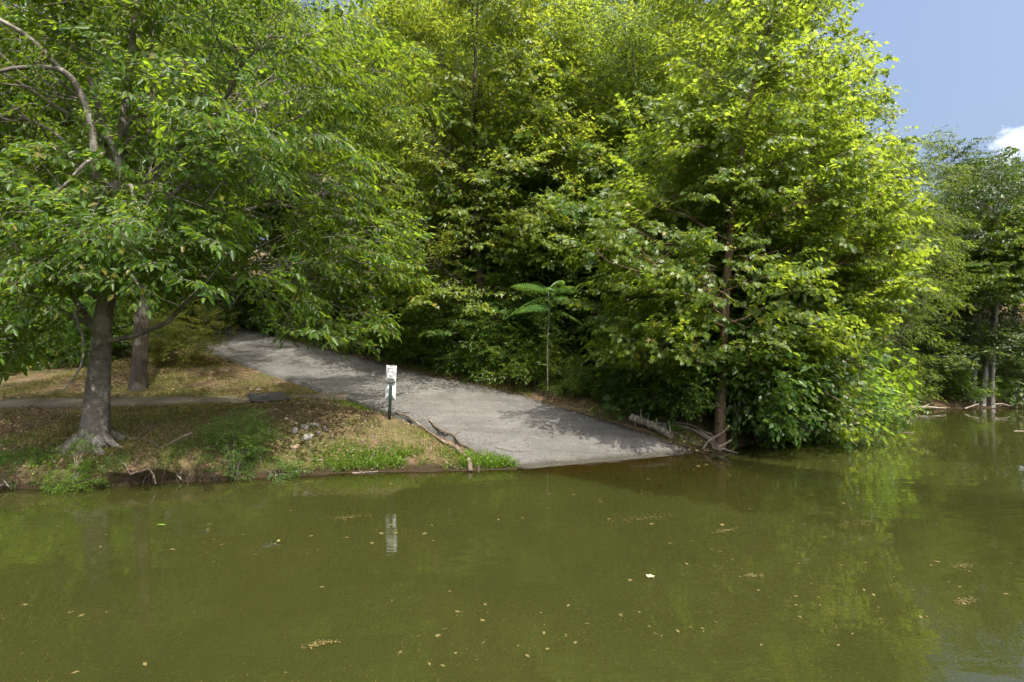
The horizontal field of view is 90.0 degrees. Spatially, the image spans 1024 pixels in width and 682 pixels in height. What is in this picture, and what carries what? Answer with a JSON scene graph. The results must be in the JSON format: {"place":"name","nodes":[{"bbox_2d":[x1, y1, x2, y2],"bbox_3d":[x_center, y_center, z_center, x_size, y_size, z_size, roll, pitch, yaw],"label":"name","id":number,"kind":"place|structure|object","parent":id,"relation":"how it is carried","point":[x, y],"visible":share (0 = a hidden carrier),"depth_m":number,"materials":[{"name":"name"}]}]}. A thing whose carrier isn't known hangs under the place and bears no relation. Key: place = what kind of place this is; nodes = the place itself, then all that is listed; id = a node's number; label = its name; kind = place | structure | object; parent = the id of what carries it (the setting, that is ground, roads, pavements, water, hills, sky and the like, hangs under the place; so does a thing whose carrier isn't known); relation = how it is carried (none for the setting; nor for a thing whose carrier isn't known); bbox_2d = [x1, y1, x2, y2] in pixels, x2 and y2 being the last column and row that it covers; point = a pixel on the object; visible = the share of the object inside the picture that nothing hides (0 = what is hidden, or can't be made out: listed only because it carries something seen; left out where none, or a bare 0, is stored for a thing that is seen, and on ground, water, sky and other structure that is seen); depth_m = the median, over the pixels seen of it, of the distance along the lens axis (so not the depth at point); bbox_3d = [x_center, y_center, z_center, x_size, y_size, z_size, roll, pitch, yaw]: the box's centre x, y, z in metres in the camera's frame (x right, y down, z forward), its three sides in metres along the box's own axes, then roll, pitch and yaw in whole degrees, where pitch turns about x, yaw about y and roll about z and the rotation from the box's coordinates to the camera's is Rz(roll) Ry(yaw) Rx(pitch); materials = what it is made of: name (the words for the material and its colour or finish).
{"place":"outdoors","nodes":[
{"label":"outdoors","id":0,"kind":"place"},
{"bbox_2d":[0,425,320,479],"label":"bank grass","id":1,"kind":"structure","parent":0,"point":[108,456],"depth_m":10.94,"materials":[{"name":"green plant"}]},
{"bbox_2d":[173,321,693,468],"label":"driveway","id":2,"kind":"structure","parent":0,"point":[514,424],"depth_m":16.11,"materials":[{"name":"grey concrete"}]},
{"bbox_2d":[0,408,1023,681],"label":"water","id":3,"kind":"structure","parent":0,"point":[556,558],"depth_m":6.66,"materials":[{"name":"green liquid"}]},
{"bbox_2d":[1,413,1020,681],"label":"floating flecks","id":4,"kind":"object","parent":3,"relation":"on","point":[557,597],"visible":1,"depth_m":5.78,"materials":[{"name":"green plant"}]},
{"bbox_2d":[0,250,1023,489],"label":"ground","id":5,"kind":"structure","parent":0,"point":[120,478],"depth_m":13.23,"materials":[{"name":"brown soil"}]},
{"bbox_2d":[0,5,86,235],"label":"forest tree","id":6,"kind":"object","parent":5,"relation":"on","point":[1,97],"visible":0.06,"depth_m":24.00,"materials":[{"name":"green plant"}]},
{"bbox_2d":[0,264,95,370],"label":"understory shrub","id":7,"kind":"object","parent":5,"relation":"on","point":[41,342],"visible":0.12,"depth_m":21.02,"materials":[{"name":"green plant"}]},
{"bbox_2d":[3,288,117,370],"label":"understory shrub","id":8,"kind":"object","parent":5,"relation":"on","point":[59,361],"visible":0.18,"depth_m":20.83,"materials":[{"name":"green plant"}]},
{"bbox_2d":[30,429,114,493],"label":"yellow green creeper","id":9,"kind":"object","parent":5,"relation":"on","point":[75,475],"visible":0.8,"depth_m":10.39,"materials":[{"name":"green plant"}]},
{"bbox_2d":[0,2,166,296],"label":"forest tree","id":10,"kind":"object","parent":5,"relation":"on","point":[50,116],"visible":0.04,"depth_m":24.12,"materials":[{"name":"green plant"}]},
{"bbox_2d":[14,266,184,367],"bbox_3d":[-17.854,-0.900,22.651,6.137,5.543,5.594,0,0,-24],"label":"understory shrub","id":11,"kind":"object","parent":5,"relation":"on","point":[89,303],"visible":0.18,"depth_m":21.44,"materials":[{"name":"green plant"}]},
{"bbox_2d":[1,0,213,235],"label":"forest tree","id":12,"kind":"object","parent":5,"relation":"on","point":[103,81],"visible":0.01,"depth_m":26.57,"materials":[{"name":"green plant"}]},
{"bbox_2d":[71,294,175,359],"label":"understory shrub","id":13,"kind":"object","parent":5,"relation":"on","point":[130,324],"visible":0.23,"depth_m":22.64,"materials":[{"name":"green plant"}]},
{"bbox_2d":[3,0,289,333],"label":"forest tree","id":14,"kind":"object","parent":5,"relation":"on","point":[113,128],"visible":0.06,"depth_m":24.97,"materials":[{"name":"green plant"}]},
{"bbox_2d":[113,271,228,348],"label":"understory shrub","id":15,"kind":"object","parent":5,"relation":"on","point":[195,322],"visible":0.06,"depth_m":27.30,"materials":[{"name":"green plant"}]},
{"bbox_2d":[0,393,346,408],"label":"footpath","id":16,"kind":"structure","parent":5,"relation":"on","point":[65,402],"depth_m":15.55,"materials":[{"name":"concrete"}]},
{"bbox_2d":[248,392,289,401],"bbox_3d":[-7.687,1.762,16.163,1.048,0.194,1.885,0,0,-31],"label":"stone slab","id":17,"kind":"object","parent":16,"relation":"on","point":[264,397],"visible":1,"depth_m":16.03,"materials":[{"name":"grey stone"}]},
{"bbox_2d":[114,289,241,369],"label":"yellowing bush","id":18,"kind":"object","parent":5,"relation":"on","point":[164,356],"visible":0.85,"depth_m":21.50,"materials":[{"name":"green plant"}]},
{"bbox_2d":[4,0,370,391],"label":"lichen barked tree","id":19,"kind":"object","parent":5,"relation":"on","point":[138,379],"visible":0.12,"depth_m":17.39,"materials":[{"name":"green plant"}]},
{"bbox_2d":[149,260,259,333],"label":"understory shrub","id":20,"kind":"object","parent":5,"relation":"on","point":[227,319],"visible":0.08,"depth_m":31.40,"materials":[{"name":"green plant"}]},
{"bbox_2d":[107,0,319,330],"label":"forest tree","id":21,"kind":"object","parent":5,"relation":"on","point":[220,301],"visible":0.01,"depth_m":29.66,"materials":[{"name":"green plant"}]},
{"bbox_2d":[0,0,460,455],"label":"beech tree","id":22,"kind":"object","parent":5,"relation":"on","point":[124,241],"visible":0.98,"depth_m":10.75,"materials":[{"name":"green plant"}]},
{"bbox_2d":[191,404,287,482],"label":"bank shrub","id":23,"kind":"object","parent":5,"relation":"on","point":[248,448],"visible":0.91,"depth_m":11.35,"materials":[{"name":"green plant"}]},
{"bbox_2d":[231,284,279,325],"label":"understory shrub","id":24,"kind":"object","parent":5,"relation":"on","point":[242,313],"visible":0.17,"depth_m":31.99,"materials":[{"name":"green plant"}]},
{"bbox_2d":[0,429,521,485],"bbox_3d":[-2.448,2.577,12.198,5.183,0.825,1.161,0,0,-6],"label":"waterside grass","id":25,"kind":"structure","parent":5,"relation":"on","point":[424,450],"depth_m":12.03,"materials":[{"name":"green plant"}]},
{"bbox_2d":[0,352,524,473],"bbox_3d":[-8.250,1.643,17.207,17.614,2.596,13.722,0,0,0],"label":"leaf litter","id":26,"kind":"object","parent":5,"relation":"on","point":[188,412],"visible":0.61,"depth_m":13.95,"materials":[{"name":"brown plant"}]},
{"bbox_2d":[204,0,332,291],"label":"forest tree","id":27,"kind":"object","parent":5,"relation":"on","point":[272,231],"visible":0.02,"depth_m":30.40,"materials":[{"name":"green plant"}]},
{"bbox_2d":[243,297,293,335],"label":"understory shrub","id":28,"kind":"object","parent":5,"relation":"on","point":[262,308],"visible":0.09,"depth_m":29.98,"materials":[{"name":"green plant"}]},
{"bbox_2d":[214,178,326,310],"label":"young tree","id":29,"kind":"object","parent":5,"relation":"on","point":[264,257],"visible":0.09,"depth_m":31.39,"materials":[{"name":"green plant"}]},
{"bbox_2d":[242,454,313,481],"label":"broad leaved weed","id":30,"kind":"object","parent":5,"relation":"on","point":[289,467],"visible":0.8,"depth_m":11.26,"materials":[{"name":"green plant"}]},
{"bbox_2d":[245,237,327,319],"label":"young tree","id":31,"kind":"object","parent":5,"relation":"on","point":[294,280],"visible":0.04,"depth_m":29.04,"materials":[{"name":"green plant"}]},
{"bbox_2d":[186,0,427,340],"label":"forest tree","id":32,"kind":"object","parent":5,"relation":"on","point":[258,103],"visible":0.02,"depth_m":26.18,"materials":[{"name":"green plant"}]},
{"bbox_2d":[271,178,366,320],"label":"young tree","id":33,"kind":"object","parent":5,"relation":"on","point":[276,218],"visible":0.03,"depth_m":27.04,"materials":[{"name":"green plant"}]},
{"bbox_2d":[298,233,370,334],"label":"young tree","id":34,"kind":"object","parent":5,"relation":"on","point":[334,299],"visible":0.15,"depth_m":25.78,"materials":[{"name":"green plant"}]},
{"bbox_2d":[228,0,445,248],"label":"forest tree","id":35,"kind":"object","parent":5,"relation":"on","point":[309,15],"visible":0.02,"depth_m":30.88,"materials":[{"name":"green plant"}]},
{"bbox_2d":[278,0,488,347],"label":"forest tree","id":36,"kind":"object","parent":5,"relation":"on","point":[372,24],"visible":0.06,"depth_m":24.66,"materials":[{"name":"green plant"}]},
{"bbox_2d":[334,244,439,356],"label":"young tree","id":37,"kind":"object","parent":5,"relation":"on","point":[402,322],"visible":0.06,"depth_m":23.10,"materials":[{"name":"green plant"}]},
{"bbox_2d":[316,185,465,326],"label":"young tree","id":38,"kind":"object","parent":5,"relation":"on","point":[365,288],"visible":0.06,"depth_m":24.01,"materials":[{"name":"green plant"}]},
{"bbox_2d":[385,365,396,419],"bbox_3d":[-3.132,1.473,13.240,0.304,1.705,0.052,0,0,-3],"label":"no trespassing sign","id":39,"kind":"object","parent":5,"relation":"on","point":[390,391],"visible":1,"depth_m":13.23,"materials":[{"name":"white metal"}]},
{"bbox_2d":[358,283,441,369],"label":"understory shrub","id":40,"kind":"object","parent":5,"relation":"on","point":[409,342],"visible":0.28,"depth_m":21.88,"materials":[{"name":"green plant"}]},
{"bbox_2d":[310,389,531,467],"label":"verge grass","id":41,"kind":"structure","parent":5,"relation":"on","point":[365,408],"depth_m":15.01,"materials":[{"name":"green plant"}]},
{"bbox_2d":[382,314,467,364],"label":"understory shrub","id":42,"kind":"object","parent":5,"relation":"on","point":[404,343],"visible":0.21,"depth_m":21.89,"materials":[{"name":"green plant"}]},
{"bbox_2d":[357,176,505,351],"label":"young tree","id":43,"kind":"object","parent":5,"relation":"on","point":[441,258],"visible":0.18,"depth_m":21.99,"materials":[{"name":"green plant"}]},
{"bbox_2d":[395,412,472,471],"bbox_3d":[-2.074,2.575,13.637,0.412,0.927,4.439,0,0,-35],"label":"driftwood log","id":44,"kind":"object","parent":5,"relation":"on","point":[469,462],"visible":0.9,"depth_m":13.22,"materials":[{"name":"wood"}]},
{"bbox_2d":[331,0,539,257],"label":"forest tree","id":45,"kind":"object","parent":5,"relation":"on","point":[461,59],"visible":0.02,"depth_m":27.22,"materials":[{"name":"green plant"}]},
{"bbox_2d":[413,314,471,365],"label":"understory shrub","id":46,"kind":"object","parent":5,"relation":"on","point":[445,325],"visible":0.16,"depth_m":21.00,"materials":[{"name":"green plant"}]},
{"bbox_2d":[390,258,498,366],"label":"young tree","id":47,"kind":"object","parent":5,"relation":"on","point":[431,314],"visible":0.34,"depth_m":20.73,"materials":[{"name":"green plant"}]},
{"bbox_2d":[423,327,487,373],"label":"understory shrub","id":48,"kind":"object","parent":5,"relation":"on","point":[442,365],"visible":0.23,"depth_m":20.63,"materials":[{"name":"green plant"}]},
{"bbox_2d":[315,0,637,375],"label":"driveway sycamore tree","id":49,"kind":"object","parent":5,"relation":"on","point":[437,80],"visible":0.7,"depth_m":18.98,"materials":[{"name":"green plant"}]},
{"bbox_2d":[401,159,573,368],"bbox_3d":[-0.854,-2.806,21.437,7.745,8.781,7.056,0,0,7],"label":"young tree","id":50,"kind":"object","parent":5,"relation":"on","point":[440,332],"visible":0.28,"depth_m":20.21,"materials":[{"name":"green plant"}]},
{"bbox_2d":[407,133,574,340],"bbox_3d":[-0.031,-4.295,23.189,10.747,10.962,9.777,0,0,34],"label":"young tree","id":51,"kind":"object","parent":5,"relation":"on","point":[537,259],"visible":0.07,"depth_m":20.52,"materials":[{"name":"green plant"}]},
{"bbox_2d":[413,230,572,361],"bbox_3d":[0.076,-1.764,23.994,8.542,7.898,9.372,0,0,21],"label":"understory shrub","id":52,"kind":"object","parent":5,"relation":"on","point":[467,276],"visible":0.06,"depth_m":20.86,"materials":[{"name":"green plant"}]},
{"bbox_2d":[444,293,556,383],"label":"understory shrub","id":53,"kind":"object","parent":5,"relation":"on","point":[477,360],"visible":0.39,"depth_m":19.20,"materials":[{"name":"green plant"}]},
{"bbox_2d":[434,254,586,381],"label":"young tree","id":54,"kind":"object","parent":5,"relation":"on","point":[502,302],"visible":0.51,"depth_m":18.96,"materials":[{"name":"green plant"}]},
{"bbox_2d":[458,295,579,382],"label":"understory shrub","id":55,"kind":"object","parent":5,"relation":"on","point":[513,352],"visible":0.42,"depth_m":18.82,"materials":[{"name":"green plant"}]},
{"bbox_2d":[295,339,751,451],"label":"forest leaf litter","id":56,"kind":"object","parent":5,"relation":"on","point":[546,397],"visible":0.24,"depth_m":17.21,"materials":[{"name":"brown plant"}]},
{"bbox_2d":[469,276,590,361],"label":"understory shrub","id":57,"kind":"object","parent":5,"relation":"on","point":[538,331],"visible":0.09,"depth_m":19.47,"materials":[{"name":"green plant"}]},
{"bbox_2d":[416,0,648,204],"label":"forest tree","id":58,"kind":"object","parent":5,"relation":"on","point":[575,11],"visible":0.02,"depth_m":24.15,"materials":[{"name":"green plant"}]},
{"bbox_2d":[475,333,597,392],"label":"understory shrub","id":59,"kind":"object","parent":5,"relation":"on","point":[526,372],"visible":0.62,"depth_m":18.11,"materials":[{"name":"green plant"}]},
{"bbox_2d":[341,346,740,447],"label":"forest edge weeds","id":60,"kind":"object","parent":5,"relation":"on","point":[661,424],"visible":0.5,"depth_m":18.23,"materials":[{"name":"green plant"}]},
{"bbox_2d":[506,280,582,399],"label":"tree of heaven sapling","id":61,"kind":"object","parent":5,"relation":"on","point":[535,286],"visible":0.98,"depth_m":17.13,"materials":[{"name":"green plant"}]},
{"bbox_2d":[531,336,586,386],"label":"understory shrub","id":62,"kind":"object","parent":5,"relation":"on","point":[545,375],"visible":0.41,"depth_m":18.04,"materials":[{"name":"green plant"}]},
{"bbox_2d":[537,351,608,399],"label":"understory shrub","id":63,"kind":"object","parent":5,"relation":"on","point":[574,385],"visible":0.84,"depth_m":17.30,"materials":[{"name":"green plant"}]},
{"bbox_2d":[493,0,661,276],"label":"forest tree","id":64,"kind":"object","parent":5,"relation":"on","point":[559,10],"visible":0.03,"depth_m":22.45,"materials":[{"name":"green plant"}]},
{"bbox_2d":[562,226,637,369],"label":"young tree","id":65,"kind":"object","parent":5,"relation":"on","point":[585,327],"visible":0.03,"depth_m":19.17,"materials":[{"name":"green plant"}]},
{"bbox_2d":[461,48,747,363],"bbox_3d":[3.235,-4.810,21.505,11.153,12.645,10.160,0,0,-21],"label":"young tree","id":66,"kind":"object","parent":5,"relation":"on","point":[589,145],"visible":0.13,"depth_m":19.25,"materials":[{"name":"green plant"}]},
{"bbox_2d":[528,162,680,364],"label":"young tree","id":67,"kind":"object","parent":5,"relation":"on","point":[567,272],"visible":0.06,"depth_m":19.16,"materials":[{"name":"green plant"}]},
{"bbox_2d":[510,0,775,249],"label":"forest tree","id":68,"kind":"object","parent":5,"relation":"on","point":[604,57],"visible":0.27,"depth_m":19.10,"materials":[{"name":"green plant"}]},
{"bbox_2d":[628,412,673,437],"bbox_3d":[3.972,2.390,14.866,0.329,0.767,1.467,0,0,-45],"label":"fallen log","id":69,"kind":"object","parent":5,"relation":"on","point":[641,421],"visible":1,"depth_m":14.76,"materials":[{"name":"grey wood"}]},
{"bbox_2d":[618,371,713,417],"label":"understory shrub","id":70,"kind":"object","parent":5,"relation":"on","point":[641,392],"visible":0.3,"depth_m":15.66,"materials":[{"name":"green plant"}]},
{"bbox_2d":[573,213,769,382],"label":"young tree","id":71,"kind":"object","parent":5,"relation":"on","point":[730,315],"visible":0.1,"depth_m":16.24,"materials":[{"name":"green plant"}]},
{"bbox_2d":[521,122,822,375],"bbox_3d":[5.143,-3.077,18.692,9.234,10.353,10.150,0,0,-31],"label":"young tree","id":72,"kind":"object","parent":5,"relation":"on","point":[569,280],"visible":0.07,"depth_m":17.92,"materials":[{"name":"green plant"}]},
{"bbox_2d":[578,219,769,417],"bbox_3d":[4.857,-0.773,15.977,5.362,6.674,5.886,0,0,-24],"label":"young tree","id":73,"kind":"object","parent":5,"relation":"on","point":[603,318],"visible":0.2,"depth_m":15.32,"materials":[{"name":"green plant"}]},
{"bbox_2d":[590,0,783,145],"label":"forest tree","id":74,"kind":"object","parent":5,"relation":"on","point":[621,9],"visible":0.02,"depth_m":24.47,"materials":[{"name":"green plant"}]},
{"bbox_2d":[643,305,769,429],"bbox_3d":[5.735,0.999,15.313,4.060,4.753,4.567,0,0,22],"label":"understory shrub","id":75,"kind":"object","parent":5,"relation":"on","point":[696,397],"visible":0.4,"depth_m":14.29,"materials":[{"name":"green plant"}]},
{"bbox_2d":[585,92,857,386],"bbox_3d":[6.855,-2.551,17.585,9.294,10.537,8.467,0,0,-15],"label":"young tree","id":76,"kind":"object","parent":5,"relation":"on","point":[614,158],"visible":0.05,"depth_m":15.50,"materials":[{"name":"green plant"}]},
{"bbox_2d":[590,251,893,433],"bbox_3d":[6.921,0.219,16.695,8.579,6.439,7.820,0,0,16],"label":"understory shrub","id":77,"kind":"object","parent":5,"relation":"on","point":[714,346],"visible":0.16,"depth_m":14.71,"materials":[{"name":"green plant"}]},
{"bbox_2d":[547,0,940,447],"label":"sycamore tree","id":78,"kind":"object","parent":5,"relation":"on","point":[683,292],"visible":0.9,"depth_m":13.53,"materials":[{"name":"green plant"}]},
{"bbox_2d":[613,9,899,233],"bbox_3d":[9.974,-7.661,23.842,11.007,18.105,11.893,0,0,-18],"label":"forest tree","id":79,"kind":"object","parent":5,"relation":"on","point":[647,60],"visible":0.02,"depth_m":22.93,"materials":[{"name":"green plant"}]},
{"bbox_2d":[689,333,830,451],"bbox_3d":[7.195,1.706,15.195,4.721,4.254,4.303,0,0,-40],"label":"understory shrub","id":80,"kind":"object","parent":5,"relation":"on","point":[785,433],"visible":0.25,"depth_m":14.19,"materials":[{"name":"green plant"}]},
{"bbox_2d":[606,0,938,341],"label":"tall sycamore tree","id":81,"kind":"object","parent":5,"relation":"on","point":[798,92],"visible":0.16,"depth_m":18.40,"materials":[{"name":"green plant"}]},
{"bbox_2d":[680,148,882,441],"bbox_3d":[7.522,-1.036,14.893,5.392,8.873,4.370,0,0,0],"label":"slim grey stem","id":82,"kind":"object","parent":5,"relation":"on","point":[783,207],"visible":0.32,"depth_m":14.15,"materials":[{"name":"yellow plant"}]},
{"bbox_2d":[685,247,918,452],"bbox_3d":[8.148,0.578,15.530,6.744,8.256,7.586,0,0,21],"label":"understory shrub","id":83,"kind":"object","parent":5,"relation":"on","point":[789,392],"visible":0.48,"depth_m":13.73,"materials":[{"name":"green plant"}]},
{"bbox_2d":[737,350,883,445],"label":"understory shrub","id":84,"kind":"object","parent":5,"relation":"on","point":[827,415],"visible":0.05,"depth_m":14.93,"materials":[{"name":"green plant"}]},
{"bbox_2d":[782,365,916,439],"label":"understory shrub","id":85,"kind":"object","parent":5,"relation":"on","point":[880,396],"visible":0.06,"depth_m":16.28,"materials":[{"name":"green plant"}]},
{"bbox_2d":[790,292,922,431],"bbox_3d":[10.490,0.623,18.420,6.885,6.628,7.553,0,0,-3],"label":"understory shrub","id":86,"kind":"object","parent":5,"relation":"on","point":[911,389],"visible":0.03,"depth_m":17.05,"materials":[{"name":"green plant"}]},
{"bbox_2d":[854,367,931,428],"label":"understory shrub","id":87,"kind":"object","parent":5,"relation":"on","point":[895,412],"visible":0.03,"depth_m":17.55,"materials":[{"name":"green plant"}]},
{"bbox_2d":[832,125,988,410],"bbox_3d":[16.145,-2.699,21.534,7.108,12.321,6.668,0,0,0],"label":"narrow leaved tree","id":88,"kind":"object","parent":5,"relation":"on","point":[948,219],"visible":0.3,"depth_m":20.20,"materials":[{"name":"green plant"}]},
{"bbox_2d":[897,365,945,402],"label":"understory shrub","id":89,"kind":"object","parent":5,"relation":"on","point":[933,391],"visible":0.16,"depth_m":22.46,"materials":[{"name":"green plant"}]},
{"bbox_2d":[906,334,981,398],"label":"understory shrub","id":90,"kind":"object","parent":5,"relation":"on","point":[960,375],"visible":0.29,"depth_m":23.15,"materials":[{"name":"green plant"}]},
{"bbox_2d":[870,220,1023,402],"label":"layered beech tree","id":91,"kind":"object","parent":5,"relation":"on","point":[955,345],"visible":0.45,"depth_m":22.66,"materials":[{"name":"green plant"}]},
{"bbox_2d":[928,369,1002,403],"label":"understory shrub","id":92,"kind":"object","parent":5,"relation":"on","point":[962,394],"visible":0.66,"depth_m":22.96,"materials":[{"name":"green plant"}]},
{"bbox_2d":[909,146,1023,407],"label":"pale trunk tree","id":93,"kind":"object","parent":5,"relation":"on","point":[986,197],"visible":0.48,"depth_m":23.14,"materials":[{"name":"green plant"}]},
{"bbox_2d":[909,136,1023,348],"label":"forest tree","id":94,"kind":"object","parent":5,"relation":"on","point":[954,151],"visible":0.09,"depth_m":29.15,"materials":[{"name":"green plant"}]},
{"bbox_2d":[912,202,1022,403],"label":"pale stub tree","id":95,"kind":"object","parent":5,"relation":"on","point":[973,380],"visible":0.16,"depth_m":23.41,"materials":[{"name":"green plant"}]},
{"bbox_2d":[934,182,1023,405],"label":"leaning sycamore tree","id":96,"kind":"object","parent":5,"relation":"on","point":[1010,278],"visible":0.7,"depth_m":22.32,"materials":[{"name":"green plant"}]},
{"bbox_2d":[955,325,1023,395],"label":"understory shrub","id":97,"kind":"object","parent":5,"relation":"on","point":[1021,388],"visible":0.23,"depth_m":24.18,"materials":[{"name":"green plant"}]},
{"bbox_2d":[963,337,1023,408],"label":"understory shrub","id":98,"kind":"object","parent":5,"relation":"on","point":[1017,397],"visible":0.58,"depth_m":23.24,"materials":[{"name":"green plant"}]},
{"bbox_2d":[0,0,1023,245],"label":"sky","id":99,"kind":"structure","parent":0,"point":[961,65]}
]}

